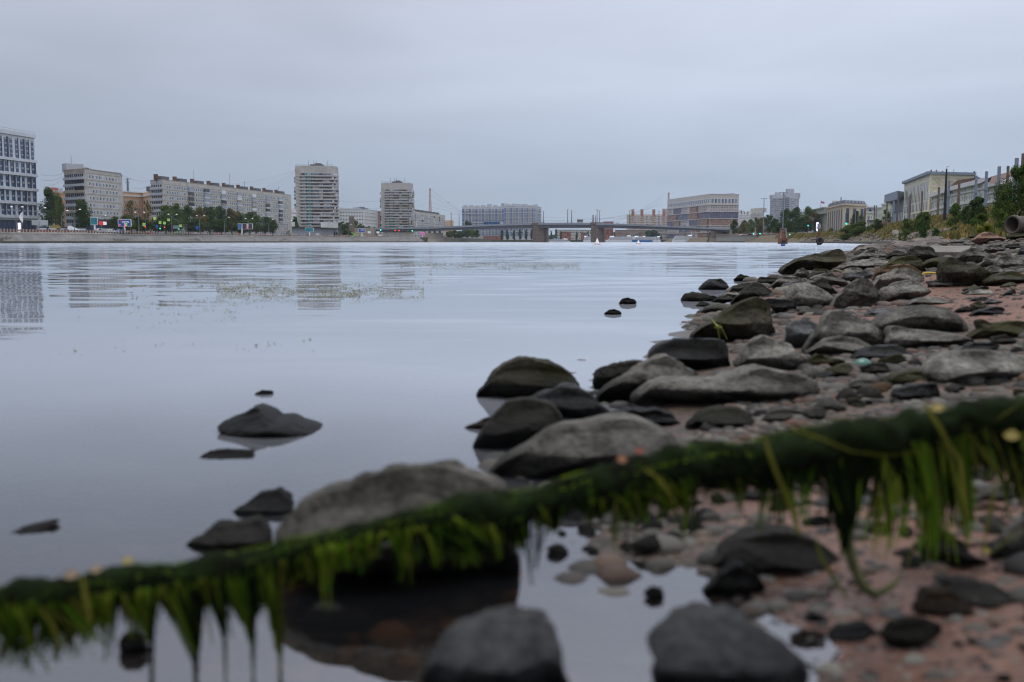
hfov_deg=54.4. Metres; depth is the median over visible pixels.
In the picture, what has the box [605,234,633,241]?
cruise ship
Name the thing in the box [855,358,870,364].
glass shard
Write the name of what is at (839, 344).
boulder
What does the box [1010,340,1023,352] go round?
boulder
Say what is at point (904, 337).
boulder
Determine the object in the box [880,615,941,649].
boulder
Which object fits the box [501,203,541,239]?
apartment building
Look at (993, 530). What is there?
stone
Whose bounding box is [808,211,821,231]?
tree
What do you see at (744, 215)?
apartment building
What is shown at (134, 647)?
boulder
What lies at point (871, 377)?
stone
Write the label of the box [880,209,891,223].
bush
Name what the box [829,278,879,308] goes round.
boulder
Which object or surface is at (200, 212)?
tree
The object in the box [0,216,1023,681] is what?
shore ground
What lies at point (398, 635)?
submerged stones
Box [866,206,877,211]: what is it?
house
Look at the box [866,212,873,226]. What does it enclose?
house
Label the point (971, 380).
stone
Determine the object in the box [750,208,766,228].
apartment building
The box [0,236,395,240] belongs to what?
weeds
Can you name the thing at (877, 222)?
bush
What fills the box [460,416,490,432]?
boulder
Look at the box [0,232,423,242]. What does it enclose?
embankment wall
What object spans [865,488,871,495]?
stone
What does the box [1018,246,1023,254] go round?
boulder
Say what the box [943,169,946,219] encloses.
tram pole
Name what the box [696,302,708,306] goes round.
boulder
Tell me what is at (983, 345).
boulder
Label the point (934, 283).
boulder
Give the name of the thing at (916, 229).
bush
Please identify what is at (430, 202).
lattice mast
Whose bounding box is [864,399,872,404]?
stone
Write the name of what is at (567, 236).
house
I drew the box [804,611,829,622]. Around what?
boulder
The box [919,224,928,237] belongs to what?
bush
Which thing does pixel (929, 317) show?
boulder
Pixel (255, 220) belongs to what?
tree
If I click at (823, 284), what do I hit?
boulder
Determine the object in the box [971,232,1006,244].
boulder
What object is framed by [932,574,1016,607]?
boulder
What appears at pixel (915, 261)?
boulder
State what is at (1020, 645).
stone
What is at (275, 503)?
boulder
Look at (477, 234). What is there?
tree
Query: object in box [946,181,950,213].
tram pole
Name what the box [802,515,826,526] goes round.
boulder
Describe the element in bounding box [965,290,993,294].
boulder
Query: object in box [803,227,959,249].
riprap
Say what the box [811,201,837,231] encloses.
apartment building
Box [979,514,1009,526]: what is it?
stone
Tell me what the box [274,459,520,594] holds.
boulder
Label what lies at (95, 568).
fallen leaf
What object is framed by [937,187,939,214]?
tram pole
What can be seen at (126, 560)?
fallen leaf
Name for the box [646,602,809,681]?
boulder
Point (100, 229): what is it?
car
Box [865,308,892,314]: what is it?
boulder
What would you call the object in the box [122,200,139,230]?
tree
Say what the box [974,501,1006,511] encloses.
boulder
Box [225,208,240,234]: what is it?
tree
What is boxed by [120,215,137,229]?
tree
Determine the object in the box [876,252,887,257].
boulder
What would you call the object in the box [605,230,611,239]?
house
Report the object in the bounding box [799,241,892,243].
sheet pile edge
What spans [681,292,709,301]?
boulder
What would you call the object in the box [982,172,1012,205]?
mansion
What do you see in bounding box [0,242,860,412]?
river water
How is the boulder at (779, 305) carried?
on the shore ground at (166, 530)
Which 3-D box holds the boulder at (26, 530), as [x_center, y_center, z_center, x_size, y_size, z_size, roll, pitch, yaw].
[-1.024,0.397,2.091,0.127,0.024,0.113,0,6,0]
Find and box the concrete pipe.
[1004,215,1023,233]
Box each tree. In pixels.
[38,187,63,226]
[52,197,65,226]
[71,199,92,226]
[108,216,122,232]
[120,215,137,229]
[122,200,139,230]
[132,217,143,230]
[139,202,157,224]
[141,219,158,233]
[152,220,165,231]
[155,205,173,233]
[159,216,181,233]
[168,203,184,230]
[179,205,198,231]
[182,218,207,232]
[192,206,209,234]
[202,206,218,234]
[206,219,230,232]
[213,206,234,232]
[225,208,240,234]
[230,221,250,232]
[233,211,249,232]
[243,212,256,234]
[248,214,263,232]
[256,216,273,233]
[268,219,278,235]
[292,216,298,226]
[338,221,346,235]
[338,230,352,235]
[445,230,452,237]
[450,230,456,237]
[456,231,463,237]
[462,230,468,237]
[469,230,475,237]
[474,230,479,237]
[644,230,651,236]
[650,230,658,236]
[730,219,738,233]
[737,224,741,233]
[740,220,748,233]
[744,219,754,233]
[751,217,759,233]
[757,217,764,232]
[762,215,772,232]
[769,218,779,232]
[771,222,790,232]
[776,209,794,225]
[778,220,795,232]
[786,207,803,230]
[792,218,815,232]
[799,206,815,230]
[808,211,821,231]
[992,184,1010,220]
[993,163,1023,218]
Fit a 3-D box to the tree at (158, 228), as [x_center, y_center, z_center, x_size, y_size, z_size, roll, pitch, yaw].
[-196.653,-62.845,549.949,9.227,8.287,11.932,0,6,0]
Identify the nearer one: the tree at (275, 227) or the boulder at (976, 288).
the boulder at (976, 288)
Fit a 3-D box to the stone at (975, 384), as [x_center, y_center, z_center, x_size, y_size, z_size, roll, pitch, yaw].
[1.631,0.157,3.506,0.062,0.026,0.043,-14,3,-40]
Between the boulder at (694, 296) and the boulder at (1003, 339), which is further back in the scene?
the boulder at (694, 296)
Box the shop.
[89,219,126,232]
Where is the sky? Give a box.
[0,0,1023,234]
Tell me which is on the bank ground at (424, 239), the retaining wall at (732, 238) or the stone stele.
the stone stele
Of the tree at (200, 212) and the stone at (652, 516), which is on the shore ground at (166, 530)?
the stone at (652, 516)
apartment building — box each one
[50,187,65,226]
[62,163,123,226]
[123,186,151,233]
[150,174,291,235]
[291,209,295,218]
[378,211,380,236]
[414,209,445,236]
[445,220,453,237]
[462,204,503,239]
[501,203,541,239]
[626,209,666,230]
[667,193,738,238]
[739,210,750,228]
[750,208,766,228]
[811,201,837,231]
[902,166,975,218]
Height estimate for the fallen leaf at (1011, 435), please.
0.016 m
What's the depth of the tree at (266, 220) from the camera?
685.65 m
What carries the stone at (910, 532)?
on the shore ground at (166, 530)
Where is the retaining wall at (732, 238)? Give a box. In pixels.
[715,236,758,241]
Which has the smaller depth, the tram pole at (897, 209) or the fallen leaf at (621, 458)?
the fallen leaf at (621, 458)
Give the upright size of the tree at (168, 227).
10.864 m
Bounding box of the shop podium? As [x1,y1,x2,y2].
[292,222,338,235]
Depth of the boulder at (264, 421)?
3.13 m
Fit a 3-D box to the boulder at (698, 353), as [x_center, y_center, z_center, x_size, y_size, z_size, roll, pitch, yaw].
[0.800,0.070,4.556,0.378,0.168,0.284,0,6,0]
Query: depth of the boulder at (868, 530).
1.92 m
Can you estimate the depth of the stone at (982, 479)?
2.23 m
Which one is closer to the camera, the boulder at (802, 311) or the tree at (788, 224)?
the boulder at (802, 311)
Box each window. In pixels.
[4,139,6,155]
[9,138,12,156]
[15,140,17,157]
[20,139,23,158]
[25,140,28,158]
[31,141,33,159]
[64,175,118,219]
[181,187,287,233]
[300,173,329,224]
[371,213,375,227]
[389,189,406,226]
[426,215,443,236]
[627,216,666,230]
[667,198,737,238]
[770,199,797,232]
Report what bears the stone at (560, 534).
on the shore ground at (166, 530)
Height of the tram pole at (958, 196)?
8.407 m
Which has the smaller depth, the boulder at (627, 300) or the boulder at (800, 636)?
the boulder at (800, 636)
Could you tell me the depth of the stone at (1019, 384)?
3.41 m
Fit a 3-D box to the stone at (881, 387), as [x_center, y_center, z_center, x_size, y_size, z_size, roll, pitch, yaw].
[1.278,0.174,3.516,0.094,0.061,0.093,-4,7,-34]
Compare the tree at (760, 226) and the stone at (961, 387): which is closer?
the stone at (961, 387)
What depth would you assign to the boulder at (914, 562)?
1.77 m
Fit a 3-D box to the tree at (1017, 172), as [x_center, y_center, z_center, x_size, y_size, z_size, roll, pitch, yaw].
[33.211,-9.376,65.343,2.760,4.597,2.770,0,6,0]
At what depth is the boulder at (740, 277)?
15.11 m
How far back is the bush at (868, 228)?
327.35 m
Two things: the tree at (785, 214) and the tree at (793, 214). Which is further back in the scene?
the tree at (785, 214)
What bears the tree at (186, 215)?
on the bank ground at (424, 239)
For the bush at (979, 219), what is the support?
on the shore ground at (166, 530)
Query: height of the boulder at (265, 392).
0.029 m
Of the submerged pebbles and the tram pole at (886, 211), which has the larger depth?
the tram pole at (886, 211)
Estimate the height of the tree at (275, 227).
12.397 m
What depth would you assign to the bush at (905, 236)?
149.00 m
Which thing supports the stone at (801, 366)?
on the shore ground at (166, 530)
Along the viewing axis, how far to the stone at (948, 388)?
3.36 m
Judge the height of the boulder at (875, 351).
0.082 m
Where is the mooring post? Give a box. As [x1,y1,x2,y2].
[816,224,823,244]
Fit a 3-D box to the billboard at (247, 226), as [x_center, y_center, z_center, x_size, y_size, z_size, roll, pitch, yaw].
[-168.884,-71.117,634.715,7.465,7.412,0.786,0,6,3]
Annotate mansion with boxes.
[928,177,989,215]
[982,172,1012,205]
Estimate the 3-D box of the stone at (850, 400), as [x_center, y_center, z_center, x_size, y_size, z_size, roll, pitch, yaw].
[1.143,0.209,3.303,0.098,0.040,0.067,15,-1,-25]
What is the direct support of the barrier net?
attached to the embankment railing at (63, 231)
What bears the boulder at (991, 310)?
on the shore ground at (166, 530)
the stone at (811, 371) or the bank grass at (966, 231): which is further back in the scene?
the bank grass at (966, 231)
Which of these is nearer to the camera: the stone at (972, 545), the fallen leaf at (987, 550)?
the fallen leaf at (987, 550)
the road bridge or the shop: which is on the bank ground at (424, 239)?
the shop
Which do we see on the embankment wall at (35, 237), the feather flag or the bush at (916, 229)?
the feather flag
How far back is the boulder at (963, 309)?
6.47 m
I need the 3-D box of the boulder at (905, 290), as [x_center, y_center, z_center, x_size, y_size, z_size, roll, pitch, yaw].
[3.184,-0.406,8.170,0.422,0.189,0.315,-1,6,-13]
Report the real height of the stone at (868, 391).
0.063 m
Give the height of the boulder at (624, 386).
0.200 m
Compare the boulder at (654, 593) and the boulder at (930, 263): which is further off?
the boulder at (930, 263)
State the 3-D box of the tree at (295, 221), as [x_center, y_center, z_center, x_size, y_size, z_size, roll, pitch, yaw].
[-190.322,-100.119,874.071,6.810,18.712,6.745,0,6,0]
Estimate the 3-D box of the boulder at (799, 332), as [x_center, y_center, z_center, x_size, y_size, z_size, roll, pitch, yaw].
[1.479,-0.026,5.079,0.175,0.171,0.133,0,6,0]
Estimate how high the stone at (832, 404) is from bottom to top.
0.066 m
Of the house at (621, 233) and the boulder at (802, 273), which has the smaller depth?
the boulder at (802, 273)
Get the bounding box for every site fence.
[38,226,96,232]
[38,228,85,232]
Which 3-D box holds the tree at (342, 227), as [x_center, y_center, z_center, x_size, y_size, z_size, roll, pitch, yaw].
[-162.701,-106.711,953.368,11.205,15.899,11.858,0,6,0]
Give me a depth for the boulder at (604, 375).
4.04 m
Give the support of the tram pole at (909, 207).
on the shore ground at (166, 530)
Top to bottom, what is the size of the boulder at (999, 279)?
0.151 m
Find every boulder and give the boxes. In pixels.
[0,519,60,537]
[118,631,148,657]
[181,514,272,551]
[196,448,254,462]
[217,403,330,439]
[226,487,294,519]
[255,390,273,394]
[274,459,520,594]
[299,600,368,623]
[421,605,568,681]
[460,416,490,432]
[472,397,563,453]
[476,356,579,396]
[488,412,678,479]
[529,382,609,419]
[592,360,641,388]
[596,353,698,402]
[604,309,621,314]
[608,406,679,424]
[619,297,636,303]
[629,364,819,406]
[644,586,663,600]
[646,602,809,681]
[647,337,729,369]
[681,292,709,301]
[685,405,754,427]
[689,297,774,341]
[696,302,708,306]
[698,278,728,289]
[700,303,730,313]
[702,560,765,596]
[707,295,716,300]
[707,522,839,572]
[712,294,736,303]
[730,282,749,291]
[730,282,771,304]
[733,335,808,369]
[734,274,748,280]
[757,277,776,283]
[762,408,802,420]
[765,298,797,312]
[769,500,788,511]
[771,275,806,288]
[778,249,845,274]
[780,281,803,286]
[784,282,832,307]
[784,319,816,347]
[789,628,825,644]
[793,268,809,277]
[797,308,822,314]
[801,310,884,352]
[802,406,826,419]
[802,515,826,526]
[803,335,870,355]
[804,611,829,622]
[806,353,844,365]
[809,272,848,286]
[810,269,827,274]
[810,278,837,294]
[824,363,852,376]
[827,620,879,641]
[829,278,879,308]
[838,259,887,269]
[841,271,863,281]
[842,267,861,274]
[847,378,877,388]
[849,249,875,260]
[850,344,913,359]
[859,362,888,373]
[862,270,873,278]
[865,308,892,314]
[866,521,894,533]
[869,398,882,404]
[871,264,922,280]
[872,268,923,290]
[874,304,967,331]
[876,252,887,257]
[877,280,930,301]
[880,255,925,271]
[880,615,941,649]
[883,325,973,348]
[886,250,904,258]
[887,369,931,383]
[891,382,939,400]
[900,555,925,568]
[905,246,937,261]
[907,297,949,305]
[911,586,974,615]
[919,349,1023,381]
[919,527,988,567]
[923,257,943,268]
[926,280,952,286]
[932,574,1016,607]
[935,257,990,286]
[949,239,968,243]
[954,247,988,263]
[954,306,969,312]
[959,341,999,349]
[961,286,988,294]
[962,286,977,290]
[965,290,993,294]
[966,319,1023,338]
[968,301,985,311]
[968,306,1004,315]
[969,297,988,300]
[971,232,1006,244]
[973,484,1016,500]
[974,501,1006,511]
[980,255,1001,266]
[981,271,1023,285]
[982,244,1005,252]
[983,299,1001,304]
[986,265,1004,274]
[988,517,1023,560]
[989,334,1017,344]
[993,255,1023,268]
[1000,282,1016,287]
[1001,289,1015,295]
[1005,243,1020,248]
[1006,233,1023,239]
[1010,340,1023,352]
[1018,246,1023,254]
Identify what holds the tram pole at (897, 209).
on the shore ground at (166, 530)
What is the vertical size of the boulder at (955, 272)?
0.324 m
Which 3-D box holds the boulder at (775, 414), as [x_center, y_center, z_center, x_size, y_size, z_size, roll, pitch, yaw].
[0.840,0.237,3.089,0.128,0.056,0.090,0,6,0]
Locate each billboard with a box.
[90,217,97,229]
[118,219,131,232]
[242,224,252,228]
[305,228,313,234]
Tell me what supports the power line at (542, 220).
attached to the lattice mast at (430, 202)
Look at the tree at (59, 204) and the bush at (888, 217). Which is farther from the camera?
the tree at (59, 204)
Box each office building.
[0,127,39,231]
[339,207,377,236]
[826,197,867,230]
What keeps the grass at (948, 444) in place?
on the mossy log
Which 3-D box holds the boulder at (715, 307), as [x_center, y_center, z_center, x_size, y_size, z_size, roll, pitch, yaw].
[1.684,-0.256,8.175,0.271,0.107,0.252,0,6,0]
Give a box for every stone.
[546,543,568,557]
[557,530,566,537]
[564,510,581,523]
[577,523,595,535]
[582,545,595,550]
[587,547,598,554]
[619,541,650,556]
[631,534,660,553]
[633,512,656,525]
[639,519,662,531]
[656,511,666,517]
[664,531,681,538]
[666,514,692,523]
[678,519,704,535]
[686,426,697,429]
[697,508,713,514]
[697,515,705,521]
[698,422,722,431]
[711,493,726,503]
[744,491,759,500]
[747,398,764,402]
[752,409,766,416]
[790,395,802,399]
[796,363,811,369]
[801,365,824,377]
[814,398,846,411]
[815,372,833,378]
[835,388,856,400]
[845,397,866,405]
[851,403,864,407]
[853,250,861,254]
[856,385,884,398]
[858,374,879,382]
[863,670,878,676]
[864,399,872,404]
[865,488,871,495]
[869,382,891,392]
[878,354,907,363]
[878,374,887,381]
[891,547,914,557]
[902,525,913,538]
[908,358,922,364]
[911,542,920,551]
[943,385,954,392]
[950,384,964,389]
[952,385,959,392]
[952,640,963,646]
[955,376,986,385]
[965,543,974,547]
[966,638,979,643]
[969,383,979,386]
[972,468,994,482]
[973,497,982,502]
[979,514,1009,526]
[982,539,995,548]
[984,378,1000,385]
[984,525,1002,534]
[995,376,1008,382]
[995,674,1011,681]
[1012,381,1023,387]
[1013,389,1023,395]
[1016,643,1023,648]
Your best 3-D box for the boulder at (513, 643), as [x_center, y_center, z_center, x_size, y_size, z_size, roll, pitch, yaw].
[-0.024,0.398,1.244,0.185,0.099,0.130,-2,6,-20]
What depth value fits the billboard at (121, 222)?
487.57 m
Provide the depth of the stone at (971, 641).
1.45 m
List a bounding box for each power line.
[433,207,654,220]
[453,214,655,218]
[453,218,654,222]
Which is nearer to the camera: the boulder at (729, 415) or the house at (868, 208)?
the boulder at (729, 415)
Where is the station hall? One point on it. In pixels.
(890, 198)
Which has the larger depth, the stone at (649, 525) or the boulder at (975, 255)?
the boulder at (975, 255)
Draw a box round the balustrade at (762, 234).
[716,233,778,236]
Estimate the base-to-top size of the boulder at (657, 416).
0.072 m
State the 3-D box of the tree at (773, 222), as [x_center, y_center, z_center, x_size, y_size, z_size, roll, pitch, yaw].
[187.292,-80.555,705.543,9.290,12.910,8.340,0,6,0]
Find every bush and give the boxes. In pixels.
[837,225,852,239]
[849,211,863,224]
[849,221,866,236]
[865,224,873,230]
[872,219,885,231]
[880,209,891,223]
[901,218,913,234]
[901,230,907,240]
[912,211,934,233]
[913,215,921,230]
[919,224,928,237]
[931,228,943,235]
[945,203,961,226]
[959,205,970,224]
[965,196,989,223]
[970,213,988,226]
[975,223,993,233]
[989,205,998,221]
[991,208,1008,232]
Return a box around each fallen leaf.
[64,569,79,578]
[89,565,102,572]
[121,557,134,563]
[616,455,627,462]
[930,403,945,410]
[984,547,990,553]
[1003,430,1021,439]
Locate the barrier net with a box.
[2,229,94,231]
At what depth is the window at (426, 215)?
1207.75 m
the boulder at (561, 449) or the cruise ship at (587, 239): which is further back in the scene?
the cruise ship at (587, 239)
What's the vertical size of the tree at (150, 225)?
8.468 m
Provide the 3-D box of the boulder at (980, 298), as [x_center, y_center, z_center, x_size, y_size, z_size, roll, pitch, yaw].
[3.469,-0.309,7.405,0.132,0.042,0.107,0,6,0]
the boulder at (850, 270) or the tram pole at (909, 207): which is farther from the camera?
the tram pole at (909, 207)
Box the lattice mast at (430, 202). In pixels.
[429,188,431,211]
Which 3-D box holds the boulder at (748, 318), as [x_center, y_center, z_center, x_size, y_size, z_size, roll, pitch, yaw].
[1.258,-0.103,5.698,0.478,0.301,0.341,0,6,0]
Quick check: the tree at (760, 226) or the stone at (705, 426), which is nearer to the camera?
the stone at (705, 426)
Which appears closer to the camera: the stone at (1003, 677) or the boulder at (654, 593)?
the stone at (1003, 677)
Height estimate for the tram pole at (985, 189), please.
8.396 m
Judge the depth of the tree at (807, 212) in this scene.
672.98 m
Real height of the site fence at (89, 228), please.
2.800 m
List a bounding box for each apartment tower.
[294,160,339,226]
[380,178,414,236]
[769,189,799,232]
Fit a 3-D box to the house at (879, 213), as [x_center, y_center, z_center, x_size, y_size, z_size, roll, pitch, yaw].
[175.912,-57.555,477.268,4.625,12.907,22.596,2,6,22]
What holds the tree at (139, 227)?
on the lawn ground
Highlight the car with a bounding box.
[96,228,105,232]
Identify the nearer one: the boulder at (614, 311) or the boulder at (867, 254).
the boulder at (614, 311)
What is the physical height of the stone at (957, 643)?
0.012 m
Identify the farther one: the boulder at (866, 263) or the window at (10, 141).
the window at (10, 141)
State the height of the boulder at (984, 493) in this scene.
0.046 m
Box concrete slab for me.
[930,246,971,257]
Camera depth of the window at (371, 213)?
1061.81 m
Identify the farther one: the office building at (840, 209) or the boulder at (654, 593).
the office building at (840, 209)
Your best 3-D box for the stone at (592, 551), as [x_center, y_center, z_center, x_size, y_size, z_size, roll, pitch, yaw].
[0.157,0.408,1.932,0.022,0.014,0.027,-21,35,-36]
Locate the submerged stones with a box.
[130,518,629,681]
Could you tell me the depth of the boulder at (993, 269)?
10.94 m
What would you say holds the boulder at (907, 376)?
on the shore ground at (166, 530)
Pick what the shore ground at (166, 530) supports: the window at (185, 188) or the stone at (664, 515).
the stone at (664, 515)
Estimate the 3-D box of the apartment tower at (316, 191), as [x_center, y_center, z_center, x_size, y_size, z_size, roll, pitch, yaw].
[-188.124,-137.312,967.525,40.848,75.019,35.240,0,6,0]
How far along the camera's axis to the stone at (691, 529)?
1.99 m
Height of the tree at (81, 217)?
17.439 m
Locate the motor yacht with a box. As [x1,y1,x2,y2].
[549,235,569,241]
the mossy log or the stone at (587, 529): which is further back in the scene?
the stone at (587, 529)
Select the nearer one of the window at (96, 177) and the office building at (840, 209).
the window at (96, 177)
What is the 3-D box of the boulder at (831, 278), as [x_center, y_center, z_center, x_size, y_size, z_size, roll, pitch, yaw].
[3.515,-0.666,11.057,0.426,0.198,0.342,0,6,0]
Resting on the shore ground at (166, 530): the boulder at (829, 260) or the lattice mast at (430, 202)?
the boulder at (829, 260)
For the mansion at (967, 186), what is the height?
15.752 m
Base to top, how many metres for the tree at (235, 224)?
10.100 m
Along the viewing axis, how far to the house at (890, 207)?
457.03 m
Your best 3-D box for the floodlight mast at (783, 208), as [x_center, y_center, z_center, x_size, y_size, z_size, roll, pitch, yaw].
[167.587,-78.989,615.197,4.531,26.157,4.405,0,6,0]
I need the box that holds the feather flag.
[19,211,22,229]
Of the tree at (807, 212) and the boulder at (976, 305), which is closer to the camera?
the boulder at (976, 305)
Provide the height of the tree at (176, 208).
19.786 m
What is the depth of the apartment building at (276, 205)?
688.34 m
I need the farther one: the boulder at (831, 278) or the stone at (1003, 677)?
the boulder at (831, 278)
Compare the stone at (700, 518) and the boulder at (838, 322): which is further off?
the boulder at (838, 322)
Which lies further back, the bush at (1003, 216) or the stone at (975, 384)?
the bush at (1003, 216)
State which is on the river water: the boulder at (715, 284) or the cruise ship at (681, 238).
the cruise ship at (681, 238)
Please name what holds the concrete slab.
on the shore ground at (166, 530)
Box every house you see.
[483,235,503,239]
[557,230,589,239]
[561,232,570,239]
[581,233,586,239]
[603,221,613,232]
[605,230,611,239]
[615,230,646,236]
[656,229,666,239]
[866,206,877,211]
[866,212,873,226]
[875,207,881,220]
[881,203,892,221]
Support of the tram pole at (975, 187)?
on the shore ground at (166, 530)
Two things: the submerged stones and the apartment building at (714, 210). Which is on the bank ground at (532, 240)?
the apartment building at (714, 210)
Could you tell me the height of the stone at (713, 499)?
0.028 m
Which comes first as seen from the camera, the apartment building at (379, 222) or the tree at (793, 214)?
the tree at (793, 214)
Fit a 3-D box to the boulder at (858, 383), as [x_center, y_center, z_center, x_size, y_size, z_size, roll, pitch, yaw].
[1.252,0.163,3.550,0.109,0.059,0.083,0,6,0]
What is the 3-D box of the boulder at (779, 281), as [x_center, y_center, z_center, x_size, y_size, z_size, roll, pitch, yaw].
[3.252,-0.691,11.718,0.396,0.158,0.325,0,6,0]
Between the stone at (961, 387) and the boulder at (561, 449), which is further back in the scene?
the stone at (961, 387)
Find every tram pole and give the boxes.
[885,201,887,225]
[892,201,894,221]
[896,198,898,222]
[907,196,909,218]
[908,194,910,221]
[921,191,922,211]
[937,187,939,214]
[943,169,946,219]
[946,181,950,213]
[957,181,960,204]
[974,176,977,199]
[983,171,987,205]
[996,166,1000,200]
[1006,166,1009,192]
[1013,158,1018,200]
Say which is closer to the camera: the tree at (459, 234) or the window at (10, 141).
the window at (10, 141)
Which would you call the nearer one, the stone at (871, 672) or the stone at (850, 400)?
the stone at (871, 672)
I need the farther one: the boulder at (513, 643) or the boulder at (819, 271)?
the boulder at (819, 271)
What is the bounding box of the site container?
[32,220,47,224]
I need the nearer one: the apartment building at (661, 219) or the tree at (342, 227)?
the tree at (342, 227)
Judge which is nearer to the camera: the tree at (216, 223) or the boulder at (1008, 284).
the boulder at (1008, 284)
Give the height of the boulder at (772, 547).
0.100 m
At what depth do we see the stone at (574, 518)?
2.16 m
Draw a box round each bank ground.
[121,233,492,241]
[493,240,664,241]
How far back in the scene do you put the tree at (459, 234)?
1171.74 m
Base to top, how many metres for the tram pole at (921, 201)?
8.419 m
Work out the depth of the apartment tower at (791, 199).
1131.00 m
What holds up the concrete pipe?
on the shore ground at (166, 530)
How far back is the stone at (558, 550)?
1.92 m
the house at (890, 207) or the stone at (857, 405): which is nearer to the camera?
the stone at (857, 405)
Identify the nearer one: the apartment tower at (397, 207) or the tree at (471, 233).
the apartment tower at (397, 207)
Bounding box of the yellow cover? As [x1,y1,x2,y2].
[49,225,60,227]
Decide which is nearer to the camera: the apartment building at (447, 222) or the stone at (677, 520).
the stone at (677, 520)
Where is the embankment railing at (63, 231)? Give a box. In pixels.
[0,229,410,236]
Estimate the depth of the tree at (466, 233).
1171.49 m
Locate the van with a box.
[67,226,79,232]
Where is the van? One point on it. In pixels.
(70, 228)
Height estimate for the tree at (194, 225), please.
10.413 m
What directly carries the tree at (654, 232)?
on the bank ground at (532, 240)
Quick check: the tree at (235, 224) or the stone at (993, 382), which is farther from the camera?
the tree at (235, 224)
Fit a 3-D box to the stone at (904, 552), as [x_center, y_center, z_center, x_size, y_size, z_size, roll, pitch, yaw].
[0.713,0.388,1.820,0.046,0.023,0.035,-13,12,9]
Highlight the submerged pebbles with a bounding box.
[0,359,767,681]
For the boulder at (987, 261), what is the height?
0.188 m
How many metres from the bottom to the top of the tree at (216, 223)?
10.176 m
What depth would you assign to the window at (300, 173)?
952.04 m
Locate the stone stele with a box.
[349,216,354,232]
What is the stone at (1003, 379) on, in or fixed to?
on the shore ground at (166, 530)
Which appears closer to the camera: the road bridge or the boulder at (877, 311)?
the boulder at (877, 311)
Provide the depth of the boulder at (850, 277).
12.34 m
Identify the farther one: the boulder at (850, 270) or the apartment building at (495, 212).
the apartment building at (495, 212)
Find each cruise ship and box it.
[583,236,590,241]
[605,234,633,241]
[632,236,652,241]
[651,236,660,241]
[672,235,691,241]
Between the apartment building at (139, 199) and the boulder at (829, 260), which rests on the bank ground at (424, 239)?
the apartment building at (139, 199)
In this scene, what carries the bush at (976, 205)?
on the shore ground at (166, 530)
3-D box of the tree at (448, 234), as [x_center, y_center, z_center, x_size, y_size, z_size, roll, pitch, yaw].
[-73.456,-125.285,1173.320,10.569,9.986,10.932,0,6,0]
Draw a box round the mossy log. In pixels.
[0,395,1023,681]
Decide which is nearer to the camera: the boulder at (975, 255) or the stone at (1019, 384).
the stone at (1019, 384)
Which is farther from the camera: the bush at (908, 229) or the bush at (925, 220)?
the bush at (908, 229)
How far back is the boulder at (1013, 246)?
22.63 m
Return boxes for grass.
[39,401,1023,647]
[712,319,726,338]
[775,202,1023,239]
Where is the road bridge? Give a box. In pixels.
[355,222,792,241]
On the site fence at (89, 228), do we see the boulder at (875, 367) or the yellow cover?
the yellow cover
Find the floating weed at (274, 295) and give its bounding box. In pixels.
[39,258,725,354]
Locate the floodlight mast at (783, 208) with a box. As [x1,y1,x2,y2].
[780,192,786,227]
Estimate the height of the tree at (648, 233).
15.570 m
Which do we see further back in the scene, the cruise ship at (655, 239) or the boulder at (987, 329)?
the cruise ship at (655, 239)
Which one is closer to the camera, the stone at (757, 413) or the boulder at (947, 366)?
the stone at (757, 413)
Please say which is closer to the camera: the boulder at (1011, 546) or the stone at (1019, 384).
the boulder at (1011, 546)
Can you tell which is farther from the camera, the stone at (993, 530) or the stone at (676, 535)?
the stone at (676, 535)
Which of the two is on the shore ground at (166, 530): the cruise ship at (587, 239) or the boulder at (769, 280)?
the boulder at (769, 280)
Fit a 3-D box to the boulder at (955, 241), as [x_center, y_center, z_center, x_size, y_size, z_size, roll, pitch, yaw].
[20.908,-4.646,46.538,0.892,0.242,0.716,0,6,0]
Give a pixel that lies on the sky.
(585, 108)
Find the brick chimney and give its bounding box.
[1017,153,1023,195]
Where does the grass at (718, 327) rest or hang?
on the shore ground at (166, 530)
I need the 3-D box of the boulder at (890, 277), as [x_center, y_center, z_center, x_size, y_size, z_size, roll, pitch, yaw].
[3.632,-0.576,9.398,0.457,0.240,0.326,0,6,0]
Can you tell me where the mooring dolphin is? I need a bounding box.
[778,228,787,243]
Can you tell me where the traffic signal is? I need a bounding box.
[143,217,155,233]
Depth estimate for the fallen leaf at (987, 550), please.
1.66 m
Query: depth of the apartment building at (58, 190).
627.11 m
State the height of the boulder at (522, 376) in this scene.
0.190 m
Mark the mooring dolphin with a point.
(782, 238)
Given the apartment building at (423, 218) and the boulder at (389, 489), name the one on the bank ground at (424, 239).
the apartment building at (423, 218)
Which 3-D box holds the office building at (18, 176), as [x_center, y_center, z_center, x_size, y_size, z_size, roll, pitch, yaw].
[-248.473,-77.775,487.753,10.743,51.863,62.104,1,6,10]
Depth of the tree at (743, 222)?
754.55 m
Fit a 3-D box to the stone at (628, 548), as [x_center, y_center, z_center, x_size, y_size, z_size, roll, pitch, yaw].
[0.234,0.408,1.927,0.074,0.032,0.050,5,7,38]

